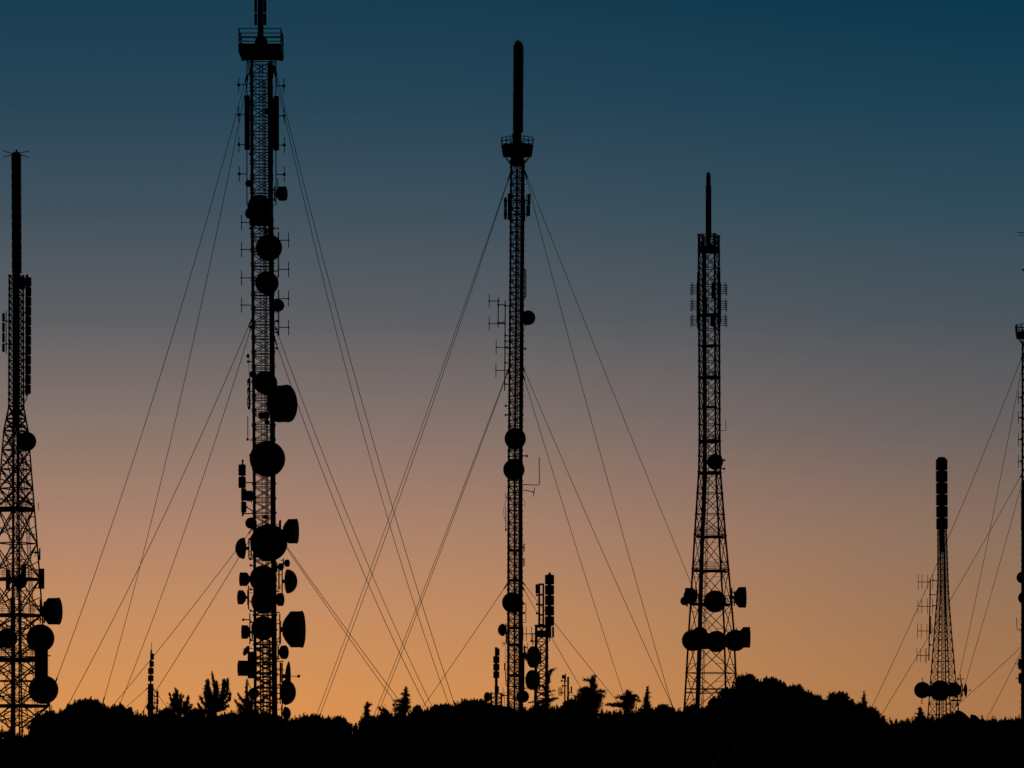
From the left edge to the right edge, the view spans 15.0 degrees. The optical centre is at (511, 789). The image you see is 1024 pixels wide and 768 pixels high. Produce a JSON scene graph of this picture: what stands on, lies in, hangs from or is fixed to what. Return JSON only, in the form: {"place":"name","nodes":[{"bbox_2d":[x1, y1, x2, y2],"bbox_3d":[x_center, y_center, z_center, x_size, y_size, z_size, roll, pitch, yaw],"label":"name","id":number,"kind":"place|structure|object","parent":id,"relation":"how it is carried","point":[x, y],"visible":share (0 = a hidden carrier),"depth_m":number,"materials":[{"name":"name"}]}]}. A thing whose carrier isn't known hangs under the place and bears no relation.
{"place":"outdoors","nodes":[
{"label":"outdoors","id":0,"kind":"place"},
{"bbox_2d":[0,0,1023,736],"label":"sky","id":1,"kind":"structure","parent":0,"point":[864,159],"materials":[{"name":"blue"}]},
{"bbox_3d":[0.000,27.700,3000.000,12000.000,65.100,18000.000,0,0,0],"label":"hill","id":2,"kind":"structure","parent":0,"visible":0},
{"bbox_2d":[0,149,62,735],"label":"lattice tower","id":3,"kind":"structure","parent":2,"relation":"on","point":[43,685],"depth_m":339.56,"materials":[{"name":"metal"}]},
{"bbox_2d":[29,710,56,728],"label":"broad tree","id":4,"kind":"object","parent":2,"relation":"on","point":[40,717],"visible":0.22,"depth_m":321.58,"materials":[{"name":"black plant"}]},
{"bbox_2d":[55,696,122,724],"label":"broad tree","id":5,"kind":"object","parent":2,"relation":"on","point":[94,706],"visible":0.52,"depth_m":316.97,"materials":[{"name":"black plant"}]},
{"bbox_2d":[111,702,132,726],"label":"broad tree","id":6,"kind":"object","parent":2,"relation":"on","point":[120,708],"visible":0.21,"depth_m":325.69,"materials":[{"name":"black plant"}]},
{"bbox_2d":[125,706,137,717],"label":"broad tree","id":7,"kind":"object","parent":2,"relation":"on","point":[129,708],"visible":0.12,"depth_m":329.94,"materials":[{"name":"black plant"}]},
{"bbox_2d":[126,642,167,715],"bbox_3d":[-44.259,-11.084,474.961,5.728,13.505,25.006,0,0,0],"label":"antenna mast","id":8,"kind":"object","parent":2,"relation":"on","point":[150,705],"visible":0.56,"depth_m":469.74,"materials":[{"name":"metal"}]},
{"bbox_2d":[154,690,158,713],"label":"antenna pole","id":9,"kind":"object","parent":2,"relation":"on","point":[157,696],"visible":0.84,"depth_m":464.87,"materials":[{"name":"metal"}]},
{"bbox_2d":[157,707,176,725],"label":"broad tree","id":10,"kind":"object","parent":2,"relation":"on","point":[168,712],"visible":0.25,"depth_m":324.66,"materials":[{"name":"black plant"}]},
{"bbox_2d":[166,687,192,715],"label":"conifer","id":11,"kind":"object","parent":2,"relation":"on","point":[176,703],"visible":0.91,"depth_m":351.84,"materials":[{"name":"black plant"}]},
{"bbox_2d":[185,707,207,722],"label":"broad tree","id":12,"kind":"object","parent":2,"relation":"on","point":[196,711],"visible":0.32,"depth_m":317.79,"materials":[{"name":"black plant"}]},
{"bbox_2d":[197,671,231,714],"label":"conifer","id":13,"kind":"object","parent":2,"relation":"on","point":[213,702],"visible":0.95,"depth_m":349.89,"materials":[{"name":"black plant"}]},
{"bbox_2d":[234,679,255,713],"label":"conifer","id":14,"kind":"object","parent":2,"relation":"on","point":[247,701],"visible":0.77,"depth_m":344.84,"materials":[{"name":"black plant"}]},
{"bbox_2d":[235,707,268,725],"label":"broad tree","id":15,"kind":"object","parent":2,"relation":"on","point":[251,711],"visible":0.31,"depth_m":315.57,"materials":[{"name":"black plant"}]},
{"bbox_2d":[55,0,454,719],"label":"guyed mast","id":16,"kind":"object","parent":2,"relation":"on","point":[267,542],"visible":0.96,"depth_m":359.03,"materials":[{"name":"metal"}]},
{"bbox_2d":[293,712,326,728],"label":"broad tree","id":17,"kind":"object","parent":2,"relation":"on","point":[314,718],"visible":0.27,"depth_m":329.36,"materials":[{"name":"black plant"}]},
{"bbox_2d":[329,715,348,727],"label":"broad tree","id":18,"kind":"object","parent":2,"relation":"on","point":[338,719],"visible":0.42,"depth_m":321.54,"materials":[{"name":"black plant"}]},
{"bbox_2d":[363,701,371,719],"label":"conifer","id":19,"kind":"object","parent":2,"relation":"on","point":[366,714],"visible":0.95,"depth_m":339.83,"materials":[{"name":"black plant"}]},
{"bbox_2d":[376,709,395,723],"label":"broad tree","id":20,"kind":"object","parent":2,"relation":"on","point":[385,714],"visible":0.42,"depth_m":329.62,"materials":[{"name":"black plant"}]},
{"bbox_2d":[378,686,411,713],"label":"conifer","id":21,"kind":"object","parent":2,"relation":"on","point":[404,701],"visible":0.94,"depth_m":344.88,"materials":[{"name":"black plant"}]},
{"bbox_2d":[412,704,422,712],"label":"broad tree","id":22,"kind":"object","parent":2,"relation":"on","point":[416,708],"visible":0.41,"depth_m":335.73,"materials":[{"name":"black plant"}]},
{"bbox_2d":[421,703,451,717],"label":"broad tree","id":23,"kind":"object","parent":2,"relation":"on","point":[438,708],"visible":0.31,"depth_m":325.38,"materials":[{"name":"black plant"}]},
{"bbox_2d":[442,698,502,718],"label":"broad tree","id":24,"kind":"object","parent":2,"relation":"on","point":[481,704],"visible":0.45,"depth_m":319.45,"materials":[{"name":"black plant"}]},
{"bbox_2d":[484,647,501,705],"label":"antenna mast","id":25,"kind":"object","parent":2,"relation":"on","point":[488,697],"visible":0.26,"depth_m":419.67,"materials":[{"name":"metal"}]},
{"bbox_2d":[497,704,517,724],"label":"broad tree","id":26,"kind":"object","parent":2,"relation":"on","point":[509,711],"visible":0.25,"depth_m":323.25,"materials":[{"name":"black plant"}]},
{"bbox_2d":[0,681,1023,767],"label":"woodland","id":27,"kind":"object","parent":2,"relation":"on","point":[749,727],"visible":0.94,"depth_m":246.35,"materials":[{"name":"black plant"}]},
{"bbox_2d":[515,703,527,712],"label":"conifer","id":28,"kind":"object","parent":2,"relation":"on","point":[521,707],"visible":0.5,"depth_m":365.82,"materials":[{"name":"black plant"}]},
{"bbox_2d":[316,40,733,715],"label":"guyed mast","id":29,"kind":"object","parent":2,"relation":"on","point":[516,150],"visible":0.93,"depth_m":399.62,"materials":[{"name":"metal"}]},
{"bbox_2d":[523,572,553,705],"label":"lattice mast","id":30,"kind":"object","parent":2,"relation":"on","point":[533,678],"visible":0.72,"depth_m":384.40,"materials":[{"name":"metal"}]},
{"bbox_2d":[528,704,550,717],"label":"broad tree","id":31,"kind":"object","parent":2,"relation":"on","point":[539,710],"visible":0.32,"depth_m":321.49,"materials":[{"name":"black plant"}]},
{"bbox_2d":[527,667,558,707],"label":"conifer","id":32,"kind":"object","parent":2,"relation":"on","point":[547,701],"visible":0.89,"depth_m":367.89,"materials":[{"name":"black plant"}]},
{"bbox_2d":[558,674,572,701],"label":"antenna pole","id":33,"kind":"object","parent":2,"relation":"on","point":[565,685],"visible":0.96,"depth_m":429.69,"materials":[{"name":"metal"}]},
{"bbox_2d":[554,696,587,716],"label":"broad tree","id":34,"kind":"object","parent":2,"relation":"on","point":[570,704],"visible":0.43,"depth_m":327.43,"materials":[{"name":"black plant"}]},
{"bbox_2d":[572,674,605,711],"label":"conifer","id":35,"kind":"object","parent":2,"relation":"on","point":[597,695],"visible":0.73,"depth_m":349.78,"materials":[{"name":"black plant"}]},
{"bbox_2d":[581,697,598,715],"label":"broad tree","id":36,"kind":"object","parent":2,"relation":"on","point":[588,703],"visible":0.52,"depth_m":329.70,"materials":[{"name":"black plant"}]},
{"bbox_2d":[604,689,642,713],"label":"conifer","id":37,"kind":"object","parent":2,"relation":"on","point":[629,699],"visible":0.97,"depth_m":349.77,"materials":[{"name":"black plant"}]},
{"bbox_2d":[641,685,652,708],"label":"conifer","id":38,"kind":"object","parent":2,"relation":"on","point":[647,701],"visible":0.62,"depth_m":351.87,"materials":[{"name":"black plant"}]},
{"bbox_2d":[648,704,678,722],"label":"broad tree","id":39,"kind":"object","parent":2,"relation":"on","point":[666,707],"visible":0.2,"depth_m":325.73,"materials":[{"name":"black plant"}]},
{"bbox_2d":[680,704,701,718],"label":"broad tree","id":40,"kind":"object","parent":2,"relation":"on","point":[692,706],"visible":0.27,"depth_m":321.74,"materials":[{"name":"black plant"}]},
{"bbox_2d":[706,695,721,709],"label":"broad tree","id":41,"kind":"object","parent":2,"relation":"on","point":[713,700],"visible":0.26,"depth_m":329.76,"materials":[{"name":"black plant"}]},
{"bbox_2d":[680,172,750,709],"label":"lattice tower","id":42,"kind":"structure","parent":2,"relation":"on","point":[699,638],"depth_m":389.15,"materials":[{"name":"metal"}]},
{"bbox_2d":[717,686,728,700],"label":"broad tree","id":43,"kind":"object","parent":2,"relation":"on","point":[722,698],"visible":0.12,"depth_m":333.55,"materials":[{"name":"black plant"}]},
{"bbox_2d":[725,672,766,699],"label":"broad tree","id":44,"kind":"object","parent":2,"relation":"on","point":[742,679],"visible":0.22,"depth_m":329.36,"materials":[{"name":"black plant"}]},
{"bbox_2d":[763,675,790,688],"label":"broad tree","id":45,"kind":"object","parent":2,"relation":"on","point":[771,679],"visible":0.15,"depth_m":333.21,"materials":[{"name":"black plant"}]},
{"bbox_2d":[773,683,815,700],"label":"broad tree","id":46,"kind":"object","parent":2,"relation":"on","point":[799,690],"visible":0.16,"depth_m":329.20,"materials":[{"name":"black plant"}]},
{"bbox_2d":[802,694,830,708],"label":"broad tree","id":47,"kind":"object","parent":2,"relation":"on","point":[817,699],"visible":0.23,"depth_m":325.26,"materials":[{"name":"black plant"}]},
{"bbox_2d":[826,690,855,706],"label":"broad tree","id":48,"kind":"object","parent":2,"relation":"on","point":[836,698],"visible":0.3,"depth_m":335.42,"materials":[{"name":"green plant"}]},
{"bbox_2d":[857,690,869,707],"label":"conifer","id":49,"kind":"object","parent":2,"relation":"on","point":[864,702],"visible":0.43,"depth_m":349.83,"materials":[{"name":"black plant"}]},
{"bbox_2d":[863,705,879,724],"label":"broad tree","id":50,"kind":"object","parent":2,"relation":"on","point":[872,711],"visible":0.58,"depth_m":329.81,"materials":[{"name":"black plant"}]},
{"bbox_2d":[914,707,927,719],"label":"conifer","id":51,"kind":"object","parent":2,"relation":"on","point":[920,713],"visible":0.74,"depth_m":359.86,"materials":[{"name":"black plant"}]},
{"bbox_2d":[914,457,970,717],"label":"lattice tower","id":52,"kind":"structure","parent":2,"relation":"on","point":[938,691],"depth_m":479.44,"materials":[{"name":"metal"}]},
{"bbox_2d":[872,232,1023,720],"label":"guyed mast","id":53,"kind":"object","parent":2,"relation":"on","point":[1019,337],"visible":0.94,"depth_m":439.62,"materials":[{"name":"metal"}]},
{"bbox_2d":[940,712,962,720],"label":"broad tree","id":54,"kind":"object","parent":2,"relation":"on","point":[950,715],"visible":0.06,"depth_m":351.72,"materials":[{"name":"black plant"}]},
{"bbox_2d":[955,710,968,718],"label":"broad tree","id":55,"kind":"object","parent":2,"relation":"on","point":[962,713],"visible":0.09,"depth_m":372.64,"materials":[{"name":"plant"}]}
]}

